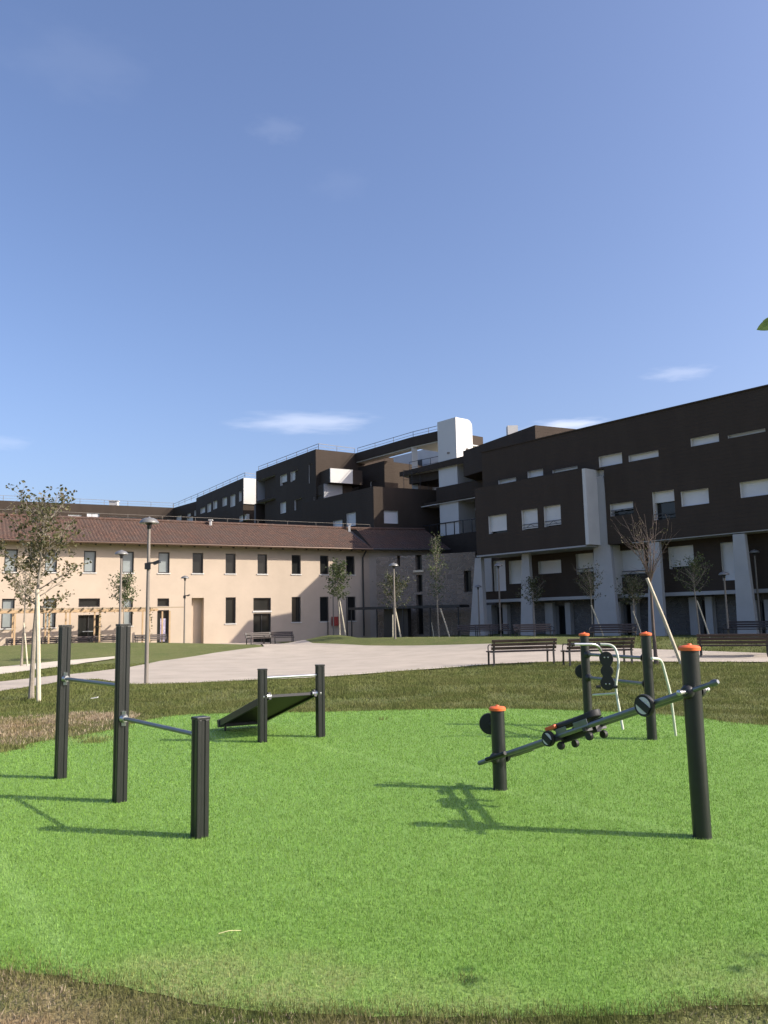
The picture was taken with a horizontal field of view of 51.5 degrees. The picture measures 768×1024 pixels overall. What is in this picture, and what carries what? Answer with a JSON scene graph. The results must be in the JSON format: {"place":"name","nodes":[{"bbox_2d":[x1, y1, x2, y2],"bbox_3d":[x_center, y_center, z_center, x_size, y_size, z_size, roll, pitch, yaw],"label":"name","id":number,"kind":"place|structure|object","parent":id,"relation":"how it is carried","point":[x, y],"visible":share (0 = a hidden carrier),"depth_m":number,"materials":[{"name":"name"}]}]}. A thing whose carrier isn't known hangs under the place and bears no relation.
{"place":"outdoors","nodes":[
{"label":"outdoors","id":0,"kind":"place"},
{"bbox_2d":[0,656,114,673],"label":"path","id":1,"kind":"structure","parent":0,"point":[10,669],"depth_m":29.58,"materials":[{"name":"beige concrete"}]},
{"bbox_2d":[0,495,173,519],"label":"apartment building","id":2,"kind":"structure","parent":0,"point":[113,509],"depth_m":108.71,"materials":[{"name":"brown"}]},
{"bbox_2d":[173,473,255,522],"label":"apartment building","id":3,"kind":"structure","parent":0,"point":[235,501],"depth_m":94.72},
{"bbox_2d":[0,634,767,1023],"bbox_3d":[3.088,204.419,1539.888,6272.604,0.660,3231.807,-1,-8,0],"label":"lawn","id":4,"kind":"structure","parent":0,"point":[12,654],"depth_m":15.21,"materials":[{"name":"green plant"}]},
{"bbox_2d":[5,637,41,645],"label":"park bench","id":5,"kind":"object","parent":4,"relation":"on","point":[8,640],"visible":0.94,"depth_m":46.72,"materials":[{"name":"metal"}]},
{"bbox_2d":[6,553,42,665],"bbox_3d":[-13.519,3.652,29.906,1.451,4.293,1.288,-8,-10,40],"label":"young tree","id":6,"kind":"object","parent":4,"relation":"on","point":[24,605],"visible":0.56,"depth_m":29.84,"materials":[{"name":"green plant"}]},
{"bbox_2d":[35,589,40,702],"bbox_3d":[-6.803,2.662,15.666,0.225,2.282,0.088,-4,-8,22],"label":"tree stake","id":7,"kind":"object","parent":4,"relation":"on","point":[38,652],"visible":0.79,"depth_m":15.63,"materials":[{"name":"beige wood"}]},
{"bbox_2d":[0,480,91,698],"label":"young tree","id":8,"kind":"object","parent":4,"relation":"on","point":[43,538],"visible":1,"depth_m":16.14,"materials":[{"name":"green plant"}]},
{"bbox_2d":[57,636,91,642],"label":"park bench","id":9,"kind":"object","parent":4,"relation":"on","point":[77,638],"visible":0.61,"depth_m":48.41,"materials":[{"name":"metal"}]},
{"bbox_2d":[0,606,183,644],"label":"pergola","id":10,"kind":"object","parent":4,"relation":"on","point":[13,612],"visible":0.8,"depth_m":47.27,"materials":[{"name":"brown wood"}]},
{"bbox_2d":[88,635,115,642],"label":"park bench","id":11,"kind":"object","parent":4,"relation":"on","point":[106,638],"visible":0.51,"depth_m":49.05,"materials":[{"name":"metal"}]},
{"bbox_2d":[115,550,127,623],"bbox_3d":[-9.471,3.477,28.591,0.480,4.255,0.480,-1,-8,0],"label":"street lamp","id":12,"kind":"object","parent":4,"relation":"on","point":[120,553],"visible":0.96,"depth_m":28.66,"materials":[{"name":"metal"}]},
{"bbox_2d":[106,570,140,623],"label":"young tree","id":13,"kind":"object","parent":4,"relation":"on","point":[127,581],"visible":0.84,"depth_m":31.79,"materials":[{"name":"green plant"}]},
{"bbox_2d":[139,517,160,683],"bbox_3d":[-5.855,2.224,19.848,0.547,4.255,0.480,-1,-8,0],"label":"street lamp","id":14,"kind":"object","parent":4,"relation":"on","point":[149,521],"visible":1,"depth_m":19.86,"materials":[{"name":"metal"}]},
{"bbox_2d":[134,634,167,642],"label":"park bench","id":15,"kind":"object","parent":4,"relation":"on","point":[138,638],"visible":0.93,"depth_m":50.42,"materials":[{"name":"wood"}]},
{"bbox_2d":[181,576,189,642],"bbox_3d":[-11.552,5.813,46.264,0.547,4.255,0.480,-1,-8,0],"label":"street lamp","id":16,"kind":"object","parent":4,"relation":"on","point":[184,578],"visible":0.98,"depth_m":46.30,"materials":[{"name":"grey metal"}]},
{"bbox_2d":[0,509,372,645],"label":"farmhouse building","id":17,"kind":"structure","parent":4,"relation":"on","point":[242,579],"depth_m":54.28,"materials":[{"name":"beige paint"}]},
{"bbox_2d":[0,599,14,629],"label":"window","id":18,"kind":"structure","parent":17,"relation":"in","point":[6,619],"depth_m":48.24,"materials":[{"name":"grey glass"}]},
{"bbox_2d":[3,549,17,572],"bbox_3d":[-22.745,2.994,48.590,0.820,1.452,0.599,-1,-8,0],"label":"window","id":19,"kind":"structure","parent":17,"relation":"in","point":[11,551],"depth_m":48.71,"materials":[{"name":"grey glass"}]},
{"bbox_2d":[42,598,56,628],"bbox_3d":[-20.673,6.277,49.244,0.817,1.849,0.597,-1,-8,0],"label":"window","id":20,"kind":"structure","parent":17,"relation":"in","point":[53,616],"depth_m":49.35,"materials":[{"name":"grey glass"}]},
{"bbox_2d":[43,550,56,572],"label":"window","id":21,"kind":"structure","parent":17,"relation":"in","point":[55,563],"depth_m":49.76,"materials":[{"name":"grey glass"}]},
{"bbox_2d":[77,615,98,642],"bbox_3d":[-18.685,7.736,50.258,1.155,2.454,0.664,-1,-8,0],"label":"door","id":22,"kind":"structure","parent":17,"relation":"in","point":[85,622],"depth_m":50.33,"materials":[{"name":"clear glass"}]},
{"bbox_2d":[78,598,99,606],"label":"window","id":23,"kind":"structure","parent":17,"relation":"in","point":[83,602],"depth_m":50.52,"materials":[{"name":"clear glass"}]},
{"bbox_2d":[82,551,96,573],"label":"window","id":24,"kind":"structure","parent":17,"relation":"in","point":[90,568],"depth_m":50.85,"materials":[{"name":"grey glass"}]},
{"bbox_2d":[122,551,134,573],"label":"window","id":25,"kind":"structure","parent":17,"relation":"in","point":[128,560],"depth_m":51.97,"materials":[{"name":"grey glass"}]},
{"bbox_2d":[124,598,133,626],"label":"window","id":26,"kind":"structure","parent":17,"relation":"in","point":[128,616],"depth_m":51.56,"materials":[{"name":"grey glass"}]},
{"bbox_2d":[157,598,168,605],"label":"window","id":27,"kind":"structure","parent":17,"relation":"in","point":[160,601],"depth_m":52.70,"materials":[{"name":"grey glass"}]},
{"bbox_2d":[157,610,168,642],"bbox_3d":[-14.577,7.815,52.395,0.777,2.693,0.557,-1,-8,0],"label":"door","id":28,"kind":"structure","parent":17,"relation":"in","point":[165,612],"depth_m":52.54,"materials":[{"name":"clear glass"}]},
{"bbox_2d":[157,552,170,573],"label":"window","id":29,"kind":"structure","parent":17,"relation":"in","point":[163,567],"depth_m":53.06,"materials":[{"name":"grey glass"}]},
{"bbox_2d":[192,553,203,573],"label":"window","id":30,"kind":"structure","parent":17,"relation":"in","point":[197,567],"depth_m":54.13,"materials":[{"name":"grey glass"}]},
{"bbox_2d":[225,554,236,574],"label":"window","id":31,"kind":"structure","parent":17,"relation":"in","point":[230,558],"depth_m":55.21,"materials":[{"name":"grey glass"}]},
{"bbox_2d":[225,597,236,624],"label":"window","id":32,"kind":"structure","parent":17,"relation":"in","point":[230,601],"depth_m":54.80,"materials":[{"name":"grey glass"}]},
{"bbox_2d":[253,598,270,610],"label":"window","id":33,"kind":"structure","parent":17,"relation":"in","point":[259,604],"depth_m":55.92,"materials":[{"name":"grey glass"}]},
{"bbox_2d":[253,613,270,641],"bbox_3d":[-8.543,8.275,55.598,1.239,2.380,0.806,-1,-8,0],"label":"door","id":34,"kind":"structure","parent":17,"relation":"in","point":[261,621],"depth_m":55.74,"materials":[{"name":"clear glass"}]},
{"bbox_2d":[257,554,267,574],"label":"window","id":35,"kind":"structure","parent":17,"relation":"in","point":[262,558],"depth_m":56.30,"materials":[{"name":"grey glass"}]},
{"bbox_2d":[291,555,301,574],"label":"window","id":36,"kind":"structure","parent":17,"relation":"in","point":[296,559],"depth_m":57.50,"materials":[{"name":"black glass"}]},
{"bbox_2d":[291,597,301,622],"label":"window","id":37,"kind":"structure","parent":17,"relation":"in","point":[296,601],"depth_m":57.07,"materials":[{"name":"black glass"}]},
{"bbox_2d":[319,555,328,574],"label":"window","id":38,"kind":"structure","parent":17,"relation":"in","point":[324,562],"depth_m":58.53,"materials":[{"name":"black glass"}]},
{"bbox_2d":[320,597,329,621],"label":"window","id":39,"kind":"structure","parent":17,"relation":"in","point":[323,600],"depth_m":58.07,"materials":[{"name":"black glass"}]},
{"bbox_2d":[346,556,355,575],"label":"window","id":40,"kind":"structure","parent":17,"relation":"in","point":[350,560],"depth_m":59.55,"materials":[{"name":"black glass"}]},
{"bbox_2d":[348,597,356,621],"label":"window","id":41,"kind":"structure","parent":17,"relation":"in","point":[351,600],"depth_m":59.15,"materials":[{"name":"black glass"}]},
{"bbox_2d":[254,443,393,524],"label":"apartment building","id":42,"kind":"structure","parent":4,"relation":"on","point":[285,489],"depth_m":77.95,"materials":[{"name":"brown paint"}]},
{"bbox_2d":[321,557,351,634],"bbox_3d":[-2.724,4.832,45.782,1.835,4.535,1.612,-1,-8,0],"label":"young tree","id":43,"kind":"object","parent":4,"relation":"on","point":[337,572],"visible":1,"depth_m":45.80,"materials":[{"name":"green plant"}]},
{"bbox_2d":[0,704,767,1023],"bbox_3d":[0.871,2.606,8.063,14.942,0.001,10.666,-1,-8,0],"label":"artificial turf","id":44,"kind":"structure","parent":4,"relation":"on","point":[427,901],"depth_m":4.90,"materials":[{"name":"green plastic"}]},
{"bbox_2d":[54,624,209,838],"bbox_3d":[-2.304,1.783,6.993,0.126,1.586,3.110,5,-10,-40],"label":"pull up frame","id":45,"kind":"object","parent":44,"relation":"on","point":[199,733],"visible":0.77,"depth_m":6.97,"materials":[{"name":"grey metal"}]},
{"bbox_2d":[217,664,324,742],"bbox_3d":[-1.581,2.594,10.969,0.906,0.991,1.620,4,-9,-32],"label":"sit up bench","id":46,"kind":"object","parent":44,"relation":"on","point":[263,708],"visible":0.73,"depth_m":10.52,"materials":[{"name":"metal"}]},
{"bbox_2d":[478,644,718,839],"bbox_3d":[1.612,1.732,6.379,0.374,1.370,2.487,4,-9,-35],"label":"slide trainer","id":47,"kind":"object","parent":44,"relation":"on","point":[692,692],"visible":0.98,"depth_m":5.72,"materials":[{"name":"black metal"}]},
{"bbox_2d":[571,631,676,739],"bbox_3d":[3.102,2.236,10.375,1.220,1.358,1.466,-3,-8,14],"label":"outdoor exercise equipment","id":48,"kind":"object","parent":44,"relation":"on","point":[607,681],"visible":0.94,"depth_m":10.04,"materials":[{"name":"black metal"}]},
{"bbox_2d":[0,710,767,1023],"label":"dry clippings","id":49,"kind":"object","parent":4,"relation":"on","point":[105,715],"visible":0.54,"depth_m":10.50,"materials":[{"name":"plant"}]},
{"bbox_2d":[302,426,482,545],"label":"apartment building","id":50,"kind":"structure","parent":4,"relation":"on","point":[386,495],"depth_m":70.43,"materials":[{"name":"brown paint"}]},
{"bbox_2d":[347,512,355,526],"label":"window","id":51,"kind":"structure","parent":50,"relation":"in","point":[351,517],"depth_m":69.69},
{"bbox_2d":[384,510,397,523],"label":"window","id":52,"kind":"structure","parent":50,"relation":"in","point":[389,516],"depth_m":67.73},
{"bbox_2d":[389,563,397,638],"bbox_3d":[0.516,4.605,39.032,0.480,4.255,0.480,-1,-8,0],"label":"street lamp","id":53,"kind":"object","parent":4,"relation":"on","point":[393,565],"visible":0.98,"depth_m":39.07,"materials":[{"name":"grey metal"}]},
{"bbox_2d":[372,569,415,626],"bbox_3d":[0.602,4.816,42.223,1.746,3.933,2.603,6,-10,-42],"label":"young tree","id":54,"kind":"object","parent":4,"relation":"on","point":[390,582],"visible":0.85,"depth_m":42.18,"materials":[{"name":"green plant"}]},
{"bbox_2d":[350,527,450,637],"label":"farmhouse wing","id":55,"kind":"structure","parent":4,"relation":"on","point":[387,542],"depth_m":61.38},
{"bbox_2d":[349,605,468,637],"bbox_3d":[1.645,7.750,54.629,8.454,2.564,1.680,-5,-9,28],"label":"steel canopy","id":56,"kind":"object","parent":4,"relation":"on","point":[404,616],"visible":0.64,"depth_m":55.11,"materials":[{"name":"grey"}]},
{"bbox_2d":[376,552,478,637],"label":"building","id":57,"kind":"structure","parent":4,"relation":"on","point":[457,589],"depth_m":55.62,"materials":[{"name":"grey stone"}]},
{"bbox_2d":[424,531,448,636],"bbox_3d":[3.012,4.056,43.810,1.347,6.102,1.503,2,-8,-21],"label":"young tree","id":58,"kind":"object","parent":4,"relation":"on","point":[436,557],"visible":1,"depth_m":43.93,"materials":[{"name":"green plant"}]},
{"bbox_2d":[399,456,484,557],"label":"terrace block","id":59,"kind":"structure","parent":4,"relation":"on","point":[463,541],"depth_m":65.74,"materials":[{"name":"paint"}]},
{"bbox_2d":[437,417,475,535],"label":"stair tower","id":60,"kind":"structure","parent":59,"relation":"on","point":[455,440],"depth_m":66.78,"materials":[{"name":"white paint"}]},
{"bbox_2d":[457,625,492,636],"bbox_3d":[5.186,6.806,45.348,2.000,0.754,0.628,0,-8,-6],"label":"park bench","id":61,"kind":"object","parent":4,"relation":"on","point":[460,626],"visible":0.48,"depth_m":45.53,"materials":[{"name":"wood"}]},
{"bbox_2d":[474,624,511,636],"bbox_3d":[6.056,6.635,44.360,2.000,0.754,0.628,0,-8,-6],"label":"park bench","id":62,"kind":"object","parent":4,"relation":"on","point":[487,627],"visible":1,"depth_m":44.59,"materials":[{"name":"wood"}]},
{"bbox_2d":[494,563,501,636],"bbox_3d":[6.488,4.995,44.692,0.480,4.255,0.480,-1,-8,0],"label":"street lamp","id":63,"kind":"object","parent":4,"relation":"on","point":[498,565],"visible":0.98,"depth_m":44.67,"materials":[{"name":"grey metal"}]},
{"bbox_2d":[486,638,556,665],"bbox_3d":[4.028,4.096,23.335,2.000,0.754,0.628,0,-8,-11],"label":"park bench","id":64,"kind":"object","parent":4,"relation":"on","point":[553,644],"visible":1,"depth_m":23.14,"materials":[{"name":"wood"}]},
{"bbox_2d":[515,576,545,636],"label":"young tree","id":65,"kind":"object","parent":4,"relation":"on","point":[533,583],"visible":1,"depth_m":42.72,"materials":[{"name":"green plant"}]},
{"bbox_2d":[513,624,554,636],"bbox_3d":[7.435,5.924,39.409,2.000,0.754,0.628,0,-8,-11],"label":"park bench","id":66,"kind":"object","parent":4,"relation":"on","point":[531,627],"visible":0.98,"depth_m":39.61,"materials":[{"name":"wood"}]},
{"bbox_2d":[571,560,605,636],"bbox_3d":[9.501,4.092,36.789,1.556,3.728,1.719,4,-9,-33],"label":"young tree","id":67,"kind":"object","parent":4,"relation":"on","point":[589,578],"visible":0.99,"depth_m":36.75,"materials":[{"name":"green plant"}]},
{"bbox_2d":[561,637,634,665],"bbox_3d":[6.054,3.946,22.555,2.000,0.754,0.628,0,-8,-9],"label":"park bench","id":68,"kind":"object","parent":4,"relation":"on","point":[616,641],"visible":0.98,"depth_m":22.39,"materials":[{"name":"wood"}]},
{"bbox_2d":[588,624,636,637],"bbox_3d":[9.889,5.228,34.465,2.000,0.754,0.628,-5,-9,28],"label":"park bench","id":69,"kind":"object","parent":4,"relation":"on","point":[632,630],"visible":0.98,"depth_m":34.61,"materials":[{"name":"wood"}]},
{"bbox_2d":[463,384,767,635],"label":"apartment building","id":70,"kind":"structure","parent":4,"relation":"on","point":[552,504],"depth_m":44.06,"materials":[{"name":"brown"}]},
{"bbox_2d":[488,514,506,533],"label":"window","id":71,"kind":"structure","parent":70,"relation":"in","point":[497,523],"depth_m":49.93,"materials":[{"name":"white glass"}]},
{"bbox_2d":[495,607,502,633],"bbox_3d":[7.928,7.545,53.248,0.848,2.360,0.934,-1,-8,0],"label":"door","id":72,"kind":"structure","parent":70,"relation":"in","point":[496,608],"depth_m":53.61,"materials":[{"name":"black glass"}]},
{"bbox_2d":[493,560,505,590],"bbox_3d":[7.691,4.176,52.116,0.340,1.986,1.006,5,-10,-39],"label":"window","id":73,"kind":"structure","parent":70,"relation":"in","point":[502,576],"depth_m":52.17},
{"bbox_2d":[509,560,521,583],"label":"window","id":74,"kind":"structure","parent":70,"relation":"in","point":[514,566],"depth_m":51.24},
{"bbox_2d":[522,508,537,529],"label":"window","id":75,"kind":"structure","parent":70,"relation":"in","point":[529,517],"depth_m":47.91,"materials":[{"name":"white glass"}]},
{"bbox_2d":[528,469,542,477],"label":"window","id":76,"kind":"structure","parent":70,"relation":"in","point":[539,472],"depth_m":49.08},
{"bbox_2d":[538,560,560,573],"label":"window","id":77,"kind":"structure","parent":70,"relation":"in","point":[552,566],"depth_m":49.14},
{"bbox_2d":[544,504,560,526],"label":"window","id":78,"kind":"structure","parent":70,"relation":"in","point":[552,514],"depth_m":46.62,"materials":[{"name":"white glass"}]},
{"bbox_2d":[556,605,565,633],"bbox_3d":[11.186,6.968,49.349,0.810,2.354,0.889,-1,-8,0],"label":"door","id":79,"kind":"structure","parent":70,"relation":"in","point":[560,609],"depth_m":49.67,"materials":[{"name":"black glass"}]},
{"bbox_2d":[576,553,593,574],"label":"window","id":80,"kind":"structure","parent":70,"relation":"in","point":[585,558],"depth_m":47.16,"materials":[{"name":"white glass"}]},
{"bbox_2d":[599,452,621,466],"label":"window","id":81,"kind":"structure","parent":70,"relation":"in","point":[612,459],"depth_m":44.95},
{"bbox_2d":[610,501,633,515],"bbox_3d":[13.268,-0.152,44.050,1.258,0.682,1.393,-1,-8,0],"label":"window","id":82,"kind":"structure","parent":70,"relation":"in","point":[625,508],"depth_m":44.20,"materials":[{"name":"white glass"}]},
{"bbox_2d":[624,604,631,634],"bbox_3d":[14.213,6.458,45.724,0.630,2.297,0.672,-1,-8,0],"label":"door","id":83,"kind":"structure","parent":70,"relation":"in","point":[627,609],"depth_m":46.02,"materials":[{"name":"black glass"}]},
{"bbox_2d":[622,549,645,576],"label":"window","id":84,"kind":"structure","parent":70,"relation":"in","point":[631,563],"depth_m":44.68,"materials":[{"name":"white glass"}]},
{"bbox_2d":[629,450,658,461],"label":"window","id":85,"kind":"structure","parent":70,"relation":"in","point":[651,454],"depth_m":43.29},
{"bbox_2d":[652,489,675,519],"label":"window","id":86,"kind":"structure","parent":70,"relation":"in","point":[664,501],"depth_m":42.28,"materials":[{"name":"white glass"}]},
{"bbox_2d":[668,545,693,568],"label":"window","id":87,"kind":"structure","parent":70,"relation":"in","point":[678,552],"depth_m":42.48,"materials":[{"name":"white glass"}]},
{"bbox_2d":[681,488,708,506],"bbox_3d":[16.020,-0.730,40.766,0.420,0.779,1.497,5,-10,-39],"label":"window","id":88,"kind":"structure","parent":70,"relation":"in","point":[699,496],"depth_m":40.86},
{"bbox_2d":[700,600,706,633],"bbox_3d":[17.205,5.879,42.312,0.508,2.433,0.444,5,-10,-39],"label":"door","id":89,"kind":"structure","parent":70,"relation":"in","point":[702,602],"depth_m":42.47,"materials":[{"name":"black glass"}]},
{"bbox_2d":[691,433,718,446],"bbox_3d":[16.440,-3.638,40.567,0.420,0.419,1.510,5,-10,-39],"label":"window","id":90,"kind":"structure","parent":70,"relation":"in","point":[712,438],"depth_m":40.63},
{"bbox_2d":[720,542,734,580],"bbox_3d":[17.524,2.499,40.340,0.340,1.924,0.700,5,-10,-39],"label":"window","id":91,"kind":"structure","parent":70,"relation":"in","point":[727,555],"depth_m":40.42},
{"bbox_2d":[728,428,764,437],"bbox_3d":[17.810,-3.808,38.921,0.420,0.150,1.850,5,-10,-39],"label":"window","id":92,"kind":"structure","parent":70,"relation":"in","point":[760,430],"depth_m":38.93,"materials":[{"name":"grey glass"}]},
{"bbox_2d":[740,479,767,497],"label":"window","id":93,"kind":"structure","parent":70,"relation":"in","point":[757,487],"depth_m":38.54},
{"bbox_2d":[760,603,764,633],"bbox_3d":[19.130,5.640,39.833,0.300,2.182,0.339,5,-10,-39],"label":"door","id":94,"kind":"structure","parent":70,"relation":"in","point":[761,604],"depth_m":40.03,"materials":[{"name":"black glass"}]},
{"bbox_2d":[610,573,647,636],"bbox_3d":[11.256,4.252,35.843,1.400,3.101,1.567,6,-10,-41],"label":"young tree","id":95,"kind":"object","parent":4,"relation":"on","point":[632,589],"visible":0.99,"depth_m":35.71,"materials":[{"name":"green plant"}]},
{"bbox_2d":[612,505,677,664],"bbox_3d":[7.435,2.032,22.525,1.949,4.583,1.416,-6,-9,34],"label":"young tree","id":96,"kind":"object","parent":4,"relation":"on","point":[651,569],"visible":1,"depth_m":22.43,"materials":[{"name":"brown plant"}]},
{"bbox_2d":[646,578,680,663],"bbox_3d":[7.795,3.076,22.099,0.915,2.523,0.105,-2,-8,3],"label":"tree stake","id":97,"kind":"object","parent":4,"relation":"on","point":[664,621],"visible":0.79,"depth_m":22.07,"materials":[{"name":"beige wood"}]},
{"bbox_2d":[670,551,712,633],"bbox_3d":[13.881,3.744,35.868,1.789,4.013,1.522,-6,-9,33],"label":"young tree","id":98,"kind":"object","parent":4,"relation":"on","point":[693,565],"visible":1,"depth_m":35.87,"materials":[{"name":"green plant"}]},
{"bbox_2d":[718,571,729,633],"bbox_3d":[15.580,4.811,36.141,0.480,4.255,0.480,-1,-8,0],"label":"street lamp","id":99,"kind":"object","parent":4,"relation":"on","point":[723,574],"visible":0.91,"depth_m":36.21,"materials":[{"name":"grey metal"}]},
{"bbox_2d":[696,634,767,656],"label":"park bench","id":100,"kind":"object","parent":4,"relation":"on","point":[740,637],"visible":0.94,"depth_m":23.79,"materials":[{"name":"wood"}]},
{"bbox_2d":[722,621,767,633],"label":"park bench","id":101,"kind":"object","parent":4,"relation":"on","point":[765,627],"visible":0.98,"depth_m":35.59,"materials":[{"name":"wood"}]},
{"bbox_2d":[749,549,761,633],"bbox_3d":[17.987,3.914,38.326,0.480,4.255,0.480,-1,-8,0],"label":"street lamp","id":102,"kind":"object","parent":4,"relation":"on","point":[754,551],"visible":0.95,"depth_m":38.35,"materials":[{"name":"grey metal"}]},
{"bbox_2d":[757,318,767,330],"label":"overhanging tree","id":103,"kind":"object","parent":4,"relation":"on","point":[763,326],"visible":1,"depth_m":2.29,"materials":[{"name":"green plant"}]},
{"bbox_2d":[0,640,767,689],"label":"path","id":104,"kind":"structure","parent":0,"point":[300,657],"depth_m":26.65,"materials":[{"name":"concrete"}]},
{"bbox_2d":[245,632,275,644],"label":"park bench","id":105,"kind":"object","parent":104,"relation":"on","point":[251,635],"visible":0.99,"depth_m":49.96,"materials":[{"name":"metal"}]},
{"bbox_2d":[262,631,293,643],"bbox_3d":[-6.745,8.019,50.773,2.000,0.754,0.628,1,-8,-17],"label":"park bench","id":106,"kind":"object","parent":104,"relation":"on","point":[282,633],"visible":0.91,"depth_m":51.02,"materials":[{"name":"wood"}]},
{"bbox_2d":[137,664,485,683],"bbox_3d":[-1.523,4.334,21.317,10.504,0.072,1.186,2,-8,-22],"label":"path edging","id":107,"kind":"object","parent":104,"relation":"on","point":[348,674],"visible":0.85,"depth_m":21.64,"materials":[{"name":"grey concrete"}]},
{"bbox_2d":[0,0,767,507],"label":"sky","id":108,"kind":"structure","parent":0,"point":[237,237],"materials":[{"name":"blue"}]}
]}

